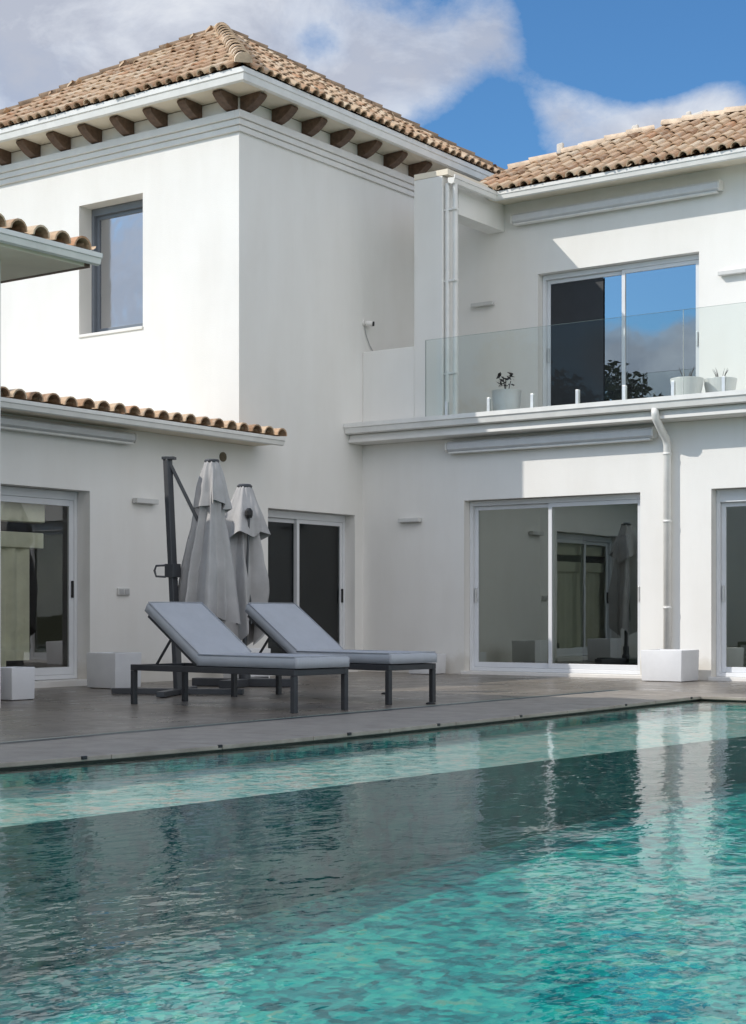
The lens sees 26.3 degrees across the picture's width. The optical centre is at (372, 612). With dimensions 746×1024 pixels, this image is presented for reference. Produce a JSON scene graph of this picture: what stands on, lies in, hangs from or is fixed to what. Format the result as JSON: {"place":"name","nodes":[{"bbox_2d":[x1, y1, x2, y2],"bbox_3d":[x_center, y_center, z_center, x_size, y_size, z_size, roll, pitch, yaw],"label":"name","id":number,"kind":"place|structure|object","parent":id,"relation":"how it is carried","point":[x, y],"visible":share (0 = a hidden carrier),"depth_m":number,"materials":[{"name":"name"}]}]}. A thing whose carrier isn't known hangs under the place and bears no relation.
{"place":"outdoors","nodes":[
{"label":"outdoors","id":0,"kind":"place"},
{"bbox_2d":[0,723,745,1023],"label":"pool basin","id":1,"kind":"object","parent":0,"point":[525,932],"visible":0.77,"depth_m":7.83,"materials":[{"name":"tile"}]},
{"bbox_2d":[0,712,714,826],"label":"pool ledge","id":2,"kind":"object","parent":1,"relation":"attached to","point":[41,809],"visible":0.12,"depth_m":8.79,"materials":[{"name":"tile"}]},
{"bbox_2d":[0,699,742,773],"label":"pool waterline","id":3,"kind":"object","parent":1,"relation":"attached to","point":[141,757],"visible":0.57,"depth_m":10.51,"materials":[{"name":"tile"}]},
{"bbox_2d":[0,750,745,984],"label":"pool ledge riser","id":4,"kind":"object","parent":1,"relation":"attached to","point":[27,934],"visible":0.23,"depth_m":8.45,"materials":[{"name":"tile"}]},
{"bbox_2d":[0,700,745,1013],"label":"pool water","id":5,"kind":"structure","parent":1,"relation":"in","point":[684,733],"depth_m":9.19,"materials":[{"name":"teal liquid"}]},
{"bbox_2d":[0,690,745,767],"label":"pool coping","id":6,"kind":"object","parent":1,"relation":"on","point":[172,741],"visible":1,"depth_m":11.79,"materials":[{"name":"stone"}]},
{"bbox_2d":[0,671,745,741],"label":"deck","id":7,"kind":"structure","parent":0,"point":[51,712],"depth_m":15.62,"materials":[{"name":"ceramic"}]},
{"bbox_2d":[1,666,34,700],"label":"planter","id":8,"kind":"object","parent":7,"relation":"on","point":[17,683],"visible":1,"depth_m":15.43,"materials":[{"name":"white plastic"}]},
{"bbox_2d":[86,652,140,687],"bbox_3d":[-2.928,0.650,18.018,0.460,0.400,0.420,0,0,35],"label":"planter","id":9,"kind":"object","parent":7,"relation":"on","point":[108,670],"visible":0.88,"depth_m":17.85,"materials":[{"name":"white plastic"}]},
{"bbox_2d":[111,456,243,696],"bbox_3d":[-1.981,-0.391,16.574,1.191,2.472,1.012,0,0,-35],"label":"cantilever parasol","id":10,"kind":"object","parent":7,"relation":"on","point":[204,572],"visible":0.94,"depth_m":16.57,"materials":[{"name":"fabric"}]},
{"bbox_2d":[130,602,349,713],"bbox_3d":[-1.229,0.374,14.382,2.150,0.952,0.680,0,0,41],"label":"sun lounger","id":11,"kind":"object","parent":7,"relation":"on","point":[200,637],"visible":1,"depth_m":14.39,"materials":[{"name":"grey fabric"}]},
{"bbox_2d":[192,484,289,688],"bbox_3d":[-1.479,-0.318,18.361,0.985,2.335,0.985,0,0,-30],"label":"parasol","id":12,"kind":"object","parent":7,"relation":"on","point":[247,529],"visible":0.84,"depth_m":18.22,"materials":[{"name":"fabric"}]},
{"bbox_2d":[223,648,270,677],"bbox_3d":[-1.591,0.650,20.099,0.440,0.400,0.420,0,0,35],"label":"planter","id":13,"kind":"object","parent":7,"relation":"on","point":[257,650],"visible":0.2,"depth_m":20.02,"materials":[{"name":"white plastic"}]},
{"bbox_2d":[0,690,617,744],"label":"slot drain","id":14,"kind":"object","parent":7,"relation":"in","point":[279,719],"visible":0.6,"depth_m":12.61,"materials":[{"name":"metal"}]},
{"bbox_2d":[231,603,436,704],"bbox_3d":[-0.411,0.374,15.629,2.150,0.952,0.680,0,0,42],"label":"sun lounger","id":15,"kind":"object","parent":7,"relation":"on","point":[291,628],"visible":0.84,"depth_m":15.67,"materials":[{"name":"grey fabric"}]},
{"bbox_2d":[0,22,745,707],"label":"villa","id":16,"kind":"object","parent":7,"relation":"on","point":[216,240],"visible":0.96,"depth_m":22.20,"materials":[{"name":"white paint"}]},
{"bbox_2d":[1,486,76,679],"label":"sliding door","id":17,"kind":"structure","parent":16,"relation":"in","point":[8,494],"depth_m":18.76,"materials":[{"name":"white metal"}]},
{"bbox_2d":[1,416,137,444],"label":"awning","id":18,"kind":"object","parent":16,"relation":"attached to","point":[48,428],"visible":1,"depth_m":18.26,"materials":[{"name":"paint"}]},
{"bbox_2d":[92,199,142,332],"bbox_3d":[-3.504,-4.862,22.532,1.230,1.825,0.100,0,0,35],"label":"window","id":19,"kind":"structure","parent":16,"relation":"in","point":[117,230],"depth_m":22.64,"materials":[{"name":"glass"}]},
{"bbox_2d":[117,588,129,594],"bbox_3d":[-2.998,-0.255,19.161,0.036,0.090,0.200,0,0,35],"label":"wall socket","id":20,"kind":"object","parent":16,"relation":"attached to","point":[123,591],"depth_m":19.13,"materials":[{"name":"paint"}]},
{"bbox_2d":[133,498,158,504],"bbox_3d":[-2.773,-1.360,19.431,0.090,0.060,0.380,0,0,35],"label":"wall lamp","id":21,"kind":"object","parent":16,"relation":"attached to","point":[146,501],"visible":1,"depth_m":19.38,"materials":[{"name":"metal"}]},
{"bbox_2d":[219,452,226,461],"bbox_3d":[-1.940,-2.020,20.655,0.026,0.123,0.124,0,0,35],"label":"wall vent","id":22,"kind":"object","parent":16,"relation":"attached to","point":[222,456],"depth_m":20.64,"materials":[{"name":"brown metal"}]},
{"bbox_2d":[268,510,344,652],"bbox_3d":[-1.008,-0.300,22.348,0.118,2.210,1.970,0,0,35],"label":"sliding door","id":23,"kind":"structure","parent":16,"relation":"in","point":[306,551],"depth_m":22.50,"materials":[{"name":"black glass"}]},
{"bbox_2d":[362,320,374,350],"bbox_3d":[0.023,-4.020,23.287,0.166,0.491,0.396,0,0,35],"label":"security camera","id":24,"kind":"object","parent":16,"relation":"attached to","point":[367,323],"visible":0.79,"depth_m":23.17,"materials":[{"name":"white plastic"}]},
{"bbox_2d":[398,518,420,522],"bbox_3d":[0.523,-1.315,22.649,0.360,0.056,0.090,0,0,35],"label":"wall lamp","id":25,"kind":"object","parent":16,"relation":"attached to","point":[402,520],"visible":1,"depth_m":22.61,"materials":[{"name":"metal"}]},
{"bbox_2d":[471,301,494,307],"bbox_3d":[1.648,-4.630,23.935,0.380,0.056,0.090,0,0,35],"label":"wall lamp","id":26,"kind":"object","parent":16,"relation":"attached to","point":[482,304],"visible":1,"depth_m":23.89,"materials":[{"name":"metal"}]},
{"bbox_2d":[492,372,520,410],"bbox_3d":[1.906,-3.086,22.763,0.423,0.712,0.423,0,0,35],"label":"potted plant","id":27,"kind":"object","parent":16,"relation":"on","point":[505,399],"visible":0.76,"depth_m":22.60,"materials":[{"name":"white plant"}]},
{"bbox_2d":[444,427,657,453],"bbox_3d":[2.324,-2.297,21.326,3.170,0.169,0.148,0,0,35],"label":"awning","id":28,"kind":"object","parent":16,"relation":"attached to","point":[572,439],"visible":0.97,"depth_m":21.21,"materials":[{"name":"paint"}]},
{"bbox_2d":[470,493,639,674],"bbox_3d":[2.466,-0.375,21.542,2.680,2.360,0.118,0,0,35],"label":"sliding door","id":29,"kind":"structure","parent":16,"relation":"in","point":[550,503],"depth_m":21.57,"materials":[{"name":"white metal"}]},
{"bbox_2d":[425,302,744,416],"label":"glass railing","id":30,"kind":"object","parent":16,"relation":"attached to","point":[624,394],"visible":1,"depth_m":20.66,"materials":[{"name":"glass"}]},
{"bbox_2d":[510,179,722,225],"bbox_3d":[3.401,-5.807,22.646,3.290,0.169,0.148,0,0,35],"label":"awning","id":31,"kind":"object","parent":16,"relation":"attached to","point":[640,199],"visible":1,"depth_m":22.53,"materials":[{"name":"paint"}]},
{"bbox_2d":[543,254,698,406],"bbox_3d":[3.557,-3.862,22.840,2.530,2.225,0.118,0,0,35],"label":"sliding door","id":32,"kind":"structure","parent":16,"relation":"in","point":[642,353],"depth_m":22.88,"materials":[{"name":"clear glass"}]},
{"bbox_2d":[670,368,703,394],"bbox_3d":[4.144,-2.995,21.044,0.438,0.530,0.438,0,0,35],"label":"balcony pot","id":33,"kind":"object","parent":16,"relation":"on","point":[693,384],"visible":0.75,"depth_m":20.87,"materials":[{"name":"white ceramic"}]},
{"bbox_2d":[704,368,736,392],"bbox_3d":[4.608,-2.999,21.144,0.438,0.538,0.438,0,0,35],"label":"balcony pot","id":34,"kind":"object","parent":16,"relation":"on","point":[712,384],"visible":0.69,"depth_m":20.98,"materials":[{"name":"white ceramic"}]},
{"bbox_2d":[716,488,745,676],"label":"sliding door","id":35,"kind":"structure","parent":16,"relation":"in","point":[725,498],"depth_m":20.14,"materials":[{"name":"white metal"}]},
{"bbox_2d":[718,268,745,275],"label":"wall lamp","id":36,"kind":"object","parent":16,"relation":"attached to","point":[732,272],"visible":1,"depth_m":21.59,"materials":[{"name":"metal"}]},
{"bbox_2d":[409,654,445,673],"bbox_3d":[0.754,0.710,22.148,0.400,0.280,0.360,0,0,35],"label":"planter","id":37,"kind":"object","parent":7,"relation":"on","point":[441,664],"visible":0.47,"depth_m":22.06,"materials":[{"name":"white plastic"}]},
{"bbox_2d":[641,649,698,681],"bbox_3d":[3.695,0.655,19.829,0.550,0.390,0.520,0,0,35],"label":"planter","id":38,"kind":"object","parent":7,"relation":"on","point":[675,665],"visible":1,"depth_m":19.63,"materials":[{"name":"white plastic"}]}
]}

